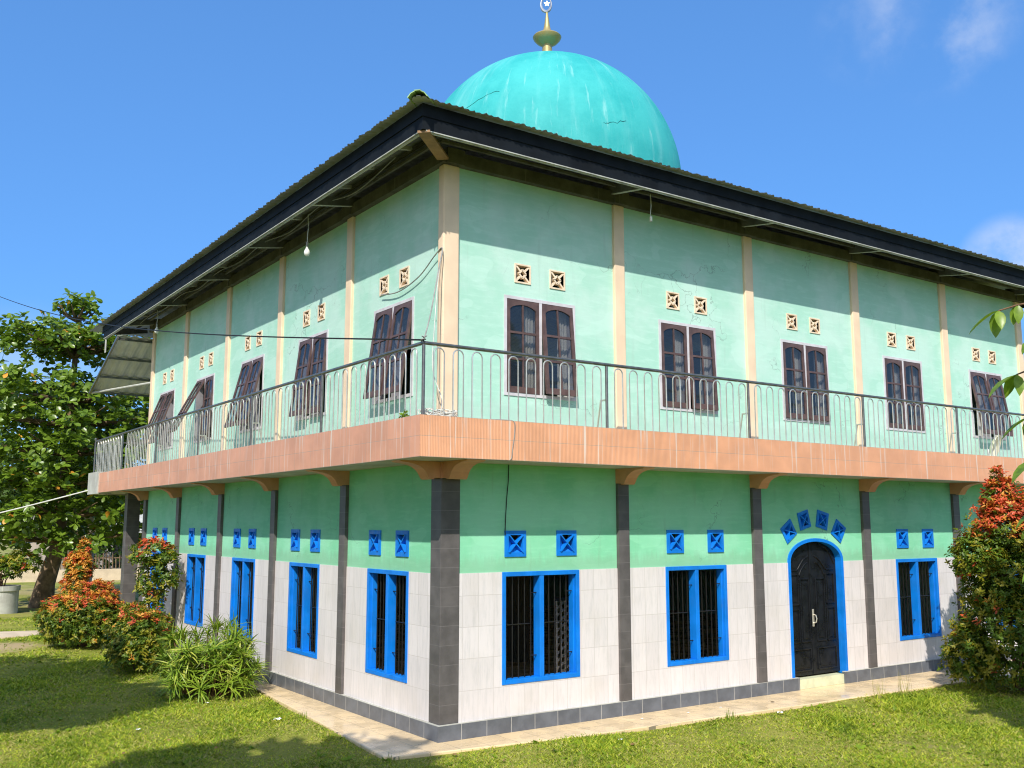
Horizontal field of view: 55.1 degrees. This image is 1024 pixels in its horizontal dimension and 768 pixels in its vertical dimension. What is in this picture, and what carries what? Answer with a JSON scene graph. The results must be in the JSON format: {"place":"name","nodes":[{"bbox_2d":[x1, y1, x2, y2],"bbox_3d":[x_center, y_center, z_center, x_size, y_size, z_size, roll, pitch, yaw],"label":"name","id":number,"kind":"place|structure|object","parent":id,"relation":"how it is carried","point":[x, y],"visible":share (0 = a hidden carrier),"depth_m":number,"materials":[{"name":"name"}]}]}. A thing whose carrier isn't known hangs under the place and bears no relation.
{"place":"outdoors","nodes":[
{"label":"outdoors","id":0,"kind":"place"},
{"bbox_2d":[0,630,38,638],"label":"path","id":1,"kind":"structure","parent":0,"point":[8,634],"depth_m":24.69,"materials":[{"name":"concrete"}]},
{"bbox_2d":[0,568,139,582],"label":"kerb wall","id":2,"kind":"structure","parent":0,"point":[103,574],"depth_m":47.80,"materials":[{"name":"concrete"}]},
{"bbox_2d":[0,539,1023,767],"bbox_3d":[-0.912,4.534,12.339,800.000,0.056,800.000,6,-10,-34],"label":"lawn","id":3,"kind":"structure","parent":0,"point":[26,591],"depth_m":12.96,"materials":[{"name":"plant"}]},
{"bbox_2d":[0,584,20,613],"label":"concrete planter","id":4,"kind":"object","parent":3,"relation":"on","point":[9,596],"visible":0.98,"depth_m":30.25,"materials":[{"name":"white concrete"}]},
{"bbox_2d":[0,547,46,585],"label":"bush","id":5,"kind":"object","parent":4,"relation":"in","point":[19,564],"visible":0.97,"depth_m":30.72,"materials":[{"name":"green plant"}]},
{"bbox_2d":[0,446,53,503],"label":"tree","id":6,"kind":"object","parent":3,"relation":"on","point":[7,491],"visible":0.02,"depth_m":63.16,"materials":[{"name":"green plant"}]},
{"bbox_2d":[0,466,99,549],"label":"tree","id":7,"kind":"object","parent":3,"relation":"on","point":[28,520],"visible":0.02,"depth_m":39.89,"materials":[{"name":"green plant"}]},
{"bbox_2d":[0,288,150,607],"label":"almond tree","id":8,"kind":"object","parent":3,"relation":"on","point":[81,413],"visible":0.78,"depth_m":32.30,"materials":[{"name":"green plant"}]},
{"bbox_2d":[58,537,97,595],"bbox_3d":[-11.016,5.124,24.833,0.982,2.504,0.918,6,-10,-34],"label":"red tip shrub","id":9,"kind":"object","parent":3,"relation":"on","point":[77,569],"visible":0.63,"depth_m":24.75,"materials":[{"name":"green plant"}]},
{"bbox_2d":[42,517,121,568],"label":"tree","id":10,"kind":"object","parent":3,"relation":"on","point":[103,548],"visible":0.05,"depth_m":56.16,"materials":[{"name":"green plant"}]},
{"bbox_2d":[21,514,142,569],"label":"house","id":11,"kind":"structure","parent":3,"relation":"on","point":[34,545],"depth_m":61.88,"materials":[{"name":"concrete"}]},
{"bbox_2d":[113,539,122,567],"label":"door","id":12,"kind":"structure","parent":11,"relation":"in","point":[116,548],"depth_m":62.14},
{"bbox_2d":[31,456,141,588],"bbox_3d":[-17.128,5.312,39.510,4.031,6.380,3.902,-2,-8,16],"label":"tree","id":13,"kind":"object","parent":3,"relation":"on","point":[91,517],"visible":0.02,"depth_m":39.32,"materials":[{"name":"green plant"}]},
{"bbox_2d":[30,578,143,647],"bbox_3d":[-9.552,5.221,22.263,2.546,1.596,2.386,6,-10,-34],"label":"red tip shrub","id":14,"kind":"object","parent":3,"relation":"on","point":[77,613],"visible":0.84,"depth_m":21.69,"materials":[{"name":"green plant"}]},
{"bbox_2d":[60,550,140,569],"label":"pole fence","id":15,"kind":"object","parent":3,"relation":"on","point":[103,557],"visible":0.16,"depth_m":53.02,"materials":[{"name":"brown"}]},
{"bbox_2d":[58,425,145,466],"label":"tree","id":16,"kind":"object","parent":3,"relation":"on","point":[117,446],"depth_m":75.19,"materials":[{"name":"green plant"}]},
{"bbox_2d":[100,602,177,671],"bbox_3d":[-7.093,4.852,18.777,1.507,1.339,1.916,4,-9,-24],"label":"red tip shrub","id":17,"kind":"object","parent":3,"relation":"on","point":[133,637],"visible":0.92,"depth_m":18.23,"materials":[{"name":"green plant"}]},
{"bbox_2d":[125,535,183,614],"bbox_3d":[-7.735,4.543,21.037,1.110,2.583,1.601,6,-10,-34],"label":"red tip shrub","id":18,"kind":"object","parent":3,"relation":"on","point":[158,562],"visible":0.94,"depth_m":20.90,"materials":[{"name":"green plant"}]},
{"bbox_2d":[145,607,277,703],"bbox_3d":[-4.939,4.501,16.121,2.133,1.661,2.150,6,-10,-34],"label":"strap leaf plant","id":19,"kind":"object","parent":3,"relation":"on","point":[225,664],"visible":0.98,"depth_m":15.66,"materials":[{"name":"green plant"}]},
{"bbox_2d":[0,656,1022,767],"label":"lawn weeds","id":20,"kind":"object","parent":3,"relation":"on","point":[555,751],"visible":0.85,"depth_m":12.16,"materials":[{"name":"green plant"}]},
{"bbox_2d":[567,746,588,767],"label":"grass tuft","id":21,"kind":"object","parent":3,"relation":"on","point":[579,760],"visible":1,"depth_m":10.99,"materials":[{"name":"green plant"}]},
{"bbox_2d":[726,710,735,720],"bbox_3d":[3.094,4.692,13.918,0.174,0.201,0.190,6,-10,-34],"label":"grass tuft","id":22,"kind":"object","parent":3,"relation":"on","point":[727,714],"visible":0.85,"depth_m":13.90,"materials":[{"name":"plant"}]},
{"bbox_2d":[872,682,885,697],"bbox_3d":[5.809,4.793,15.547,0.166,0.464,0.222,0,-8,4],"label":"grass tuft","id":23,"kind":"object","parent":3,"relation":"on","point":[879,694],"visible":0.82,"depth_m":15.51,"materials":[{"name":"beige plant"}]},
{"bbox_2d":[897,672,911,694],"bbox_3d":[6.334,4.790,15.786,0.289,0.539,0.198,3,-9,-19],"label":"grass tuft","id":24,"kind":"object","parent":3,"relation":"on","point":[907,689],"visible":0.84,"depth_m":15.79,"materials":[{"name":"beige plant"}]},
{"bbox_2d":[936,465,1023,692],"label":"red tip shrub","id":25,"kind":"object","parent":3,"relation":"on","point":[996,592],"visible":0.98,"depth_m":16.35,"materials":[{"name":"green plant"}]},
{"bbox_2d":[969,303,1023,582],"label":"young tree","id":26,"kind":"object","parent":3,"relation":"on","point":[997,321],"visible":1,"depth_m":4.00,"materials":[{"name":"green plant"}]},
{"bbox_2d":[0,0,1023,524],"label":"sky","id":27,"kind":"structure","parent":0,"point":[135,135],"materials":[{"name":"blue"}]},
{"bbox_2d":[69,656,1022,767],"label":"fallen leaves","id":28,"kind":"object","parent":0,"point":[455,753],"visible":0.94,"depth_m":12.09,"materials":[{"name":"brown plant"}]},
{"bbox_2d":[169,650,1023,759],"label":"walkway","id":29,"kind":"structure","parent":0,"point":[377,739],"depth_m":13.89,"materials":[{"name":"beige concrete"}]},
{"bbox_2d":[87,0,1023,742],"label":"mosque","id":30,"kind":"structure","parent":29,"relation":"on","point":[753,434],"depth_m":15.78,"materials":[{"name":"paint"}]},
{"bbox_2d":[0,490,87,512],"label":"overhead wire","id":31,"kind":"object","parent":30,"relation":"attached to","point":[43,501],"visible":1,"depth_m":26.38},
{"bbox_2d":[150,551,164,610],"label":"window","id":32,"kind":"structure","parent":30,"relation":"in","point":[157,551],"depth_m":23.21,"materials":[{"name":"blue paint"}]},
{"bbox_2d":[140,388,174,450],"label":"upper window","id":33,"kind":"structure","parent":30,"relation":"in","point":[166,399],"depth_m":23.54,"materials":[{"name":"brown paint"}]},
{"bbox_2d":[168,373,214,442],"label":"upper window","id":34,"kind":"structure","parent":30,"relation":"in","point":[209,380],"depth_m":21.23,"materials":[{"name":"brown paint"}]},
{"bbox_2d":[184,554,205,626],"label":"window","id":35,"kind":"structure","parent":30,"relation":"in","point":[195,580],"depth_m":20.80,"materials":[{"name":"blue paint"}]},
{"bbox_2d":[1,297,423,340],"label":"overhead wire","id":36,"kind":"object","parent":30,"relation":"attached to","point":[243,335],"visible":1,"depth_m":15.82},
{"bbox_2d":[229,557,254,637],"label":"window","id":37,"kind":"structure","parent":30,"relation":"in","point":[237,565],"depth_m":18.47,"materials":[{"name":"blue paint"}]},
{"bbox_2d":[224,354,264,432],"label":"upper window","id":38,"kind":"structure","parent":30,"relation":"in","point":[251,369],"depth_m":18.89,"materials":[{"name":"brown paint"}]},
{"bbox_2d":[140,157,395,323],"bbox_3d":[-5.551,-2.288,19.250,0.014,0.163,13.752,6,-10,-34],"label":"eave cable","id":39,"kind":"object","parent":30,"relation":"attached to","point":[281,235],"visible":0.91,"depth_m":16.82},
{"bbox_2d":[154,310,158,332],"bbox_3d":[-8.351,-1.465,23.103,0.100,0.560,0.100,6,-10,-34],"label":"hanging bulb","id":40,"kind":"object","parent":39,"relation":"hanging from","point":[156,328],"visible":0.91,"depth_m":23.07,"materials":[{"name":"white glass"}]},
{"bbox_2d":[304,214,309,255],"bbox_3d":[-3.320,-2.415,15.945,0.100,0.700,0.100,6,-10,-34],"label":"hanging bulb","id":41,"kind":"object","parent":39,"relation":"hanging from","point":[306,251],"visible":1,"depth_m":15.90,"materials":[{"name":"white glass"}]},
{"bbox_2d":[287,562,319,658],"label":"window","id":42,"kind":"structure","parent":30,"relation":"in","point":[307,569],"depth_m":16.15,"materials":[{"name":"blue paint"}]},
{"bbox_2d":[289,329,328,420],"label":"upper window","id":43,"kind":"structure","parent":30,"relation":"in","point":[303,367],"depth_m":16.58,"materials":[{"name":"brown paint"}]},
{"bbox_2d":[365,568,408,682],"bbox_3d":[-1.696,3.346,13.742,0.152,1.467,1.230,6,-10,-34],"label":"window","id":44,"kind":"structure","parent":30,"relation":"in","point":[389,671],"depth_m":13.76,"materials":[{"name":"blue paint"}]},
{"bbox_2d":[363,296,414,404],"bbox_3d":[-1.746,-0.467,14.214,0.329,1.415,1.220,6,-10,-34],"label":"upper window","id":45,"kind":"structure","parent":30,"relation":"in","point":[395,311],"depth_m":14.21,"materials":[{"name":"brown paint"}]},
{"bbox_2d":[399,409,408,417],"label":"ledge weed","id":46,"kind":"object","parent":30,"relation":"on","point":[403,414],"visible":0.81,"depth_m":12.28,"materials":[{"name":"green plant"}]},
{"bbox_2d":[380,247,442,339],"bbox_3d":[-1.310,-1.063,13.437,0.463,1.466,2.534,3,-9,-20],"label":"wall cable","id":47,"kind":"object","parent":30,"relation":"attached to","point":[434,289],"depth_m":13.05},
{"bbox_2d":[432,251,441,415],"bbox_3d":[-0.965,-0.687,12.750,0.132,2.325,0.571,1,-8,-7],"label":"wall cable","id":48,"kind":"object","parent":30,"relation":"attached to","point":[433,339],"depth_m":12.85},
{"bbox_2d":[418,408,457,416],"bbox_3d":[-0.912,0.363,12.196,0.506,0.097,0.212,6,-10,-34],"label":"cable coil","id":49,"kind":"object","parent":30,"relation":"on","point":[447,413],"visible":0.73,"depth_m":12.15,"materials":[{"name":"white plastic"}]},
{"bbox_2d":[494,419,514,460],"bbox_3d":[-0.118,0.718,12.545,0.332,0.539,0.041,2,-8,-12],"label":"wall cable","id":50,"kind":"object","parent":30,"relation":"attached to","point":[514,436],"depth_m":12.57,"materials":[{"name":"grey plastic"}]},
{"bbox_2d":[505,465,508,534],"bbox_3d":[-0.068,1.573,13.338,0.020,0.951,0.077,-8,-11,43],"label":"wall cable","id":51,"kind":"object","parent":30,"relation":"attached to","point":[506,500],"depth_m":13.33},
{"bbox_2d":[502,570,579,684],"bbox_3d":[0.370,3.310,13.483,1.320,1.467,0.152,6,-10,-34],"label":"window","id":52,"kind":"structure","parent":30,"relation":"in","point":[574,588],"depth_m":13.49,"materials":[{"name":"blue paint"}]},
{"bbox_2d":[504,294,577,400],"bbox_3d":[0.400,-0.499,13.987,1.260,1.415,0.260,6,-10,-34],"label":"upper window","id":53,"kind":"structure","parent":30,"relation":"in","point":[533,311],"depth_m":14.00,"materials":[{"name":"brown paint"}]},
{"bbox_2d":[555,596,568,672],"bbox_3d":[0.840,4.070,15.485,0.440,1.414,0.100,6,-10,-34],"label":"carved screen","id":54,"kind":"object","parent":30,"relation":"on","point":[557,599],"visible":0.37,"depth_m":15.46,"materials":[{"name":"black metal"}]},
{"bbox_2d":[658,319,718,413],"bbox_3d":[2.791,-0.258,15.663,1.260,1.415,0.214,6,-10,-34],"label":"upper window","id":55,"kind":"structure","parent":30,"relation":"in","point":[682,333],"depth_m":15.67,"materials":[{"name":"brown paint"}]},
{"bbox_2d":[665,565,728,666],"bbox_3d":[2.823,3.553,15.175,1.320,1.467,0.152,6,-10,-34],"label":"window","id":56,"kind":"structure","parent":30,"relation":"in","point":[721,570],"depth_m":15.19,"materials":[{"name":"blue paint"}]},
{"bbox_2d":[780,339,830,423],"bbox_3d":[5.139,-0.024,17.297,1.260,1.415,0.191,6,-10,-34],"label":"upper window","id":57,"kind":"structure","parent":30,"relation":"in","point":[799,350],"depth_m":17.30,"materials":[{"name":"brown paint"}]},
{"bbox_2d":[787,538,847,677],"bbox_3d":[5.173,3.807,16.803,1.460,2.310,0.174,6,-10,-34],"label":"door","id":58,"kind":"structure","parent":30,"relation":"in","point":[818,629],"depth_m":16.89,"materials":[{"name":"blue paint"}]},
{"bbox_2d":[882,355,924,432],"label":"upper window","id":59,"kind":"structure","parent":30,"relation":"in","point":[898,383],"depth_m":18.96,"materials":[{"name":"brown paint"}]},
{"bbox_2d":[896,558,941,640],"bbox_3d":[7.591,4.025,18.462,1.320,1.467,0.152,6,-10,-34],"label":"window","id":60,"kind":"structure","parent":30,"relation":"in","point":[913,564],"depth_m":18.48,"materials":[{"name":"blue paint"}]},
{"bbox_2d":[968,369,1012,439],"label":"upper window","id":61,"kind":"structure","parent":30,"relation":"in","point":[982,389],"depth_m":20.57,"materials":[{"name":"brown paint"}]},
{"bbox_2d":[988,435,1000,455],"bbox_3d":[9.730,1.284,19.843,0.678,0.516,0.238,6,-10,-34],"label":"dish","id":62,"kind":"object","parent":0,"point":[993,447],"visible":0.51,"depth_m":19.98,"materials":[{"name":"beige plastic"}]}
]}

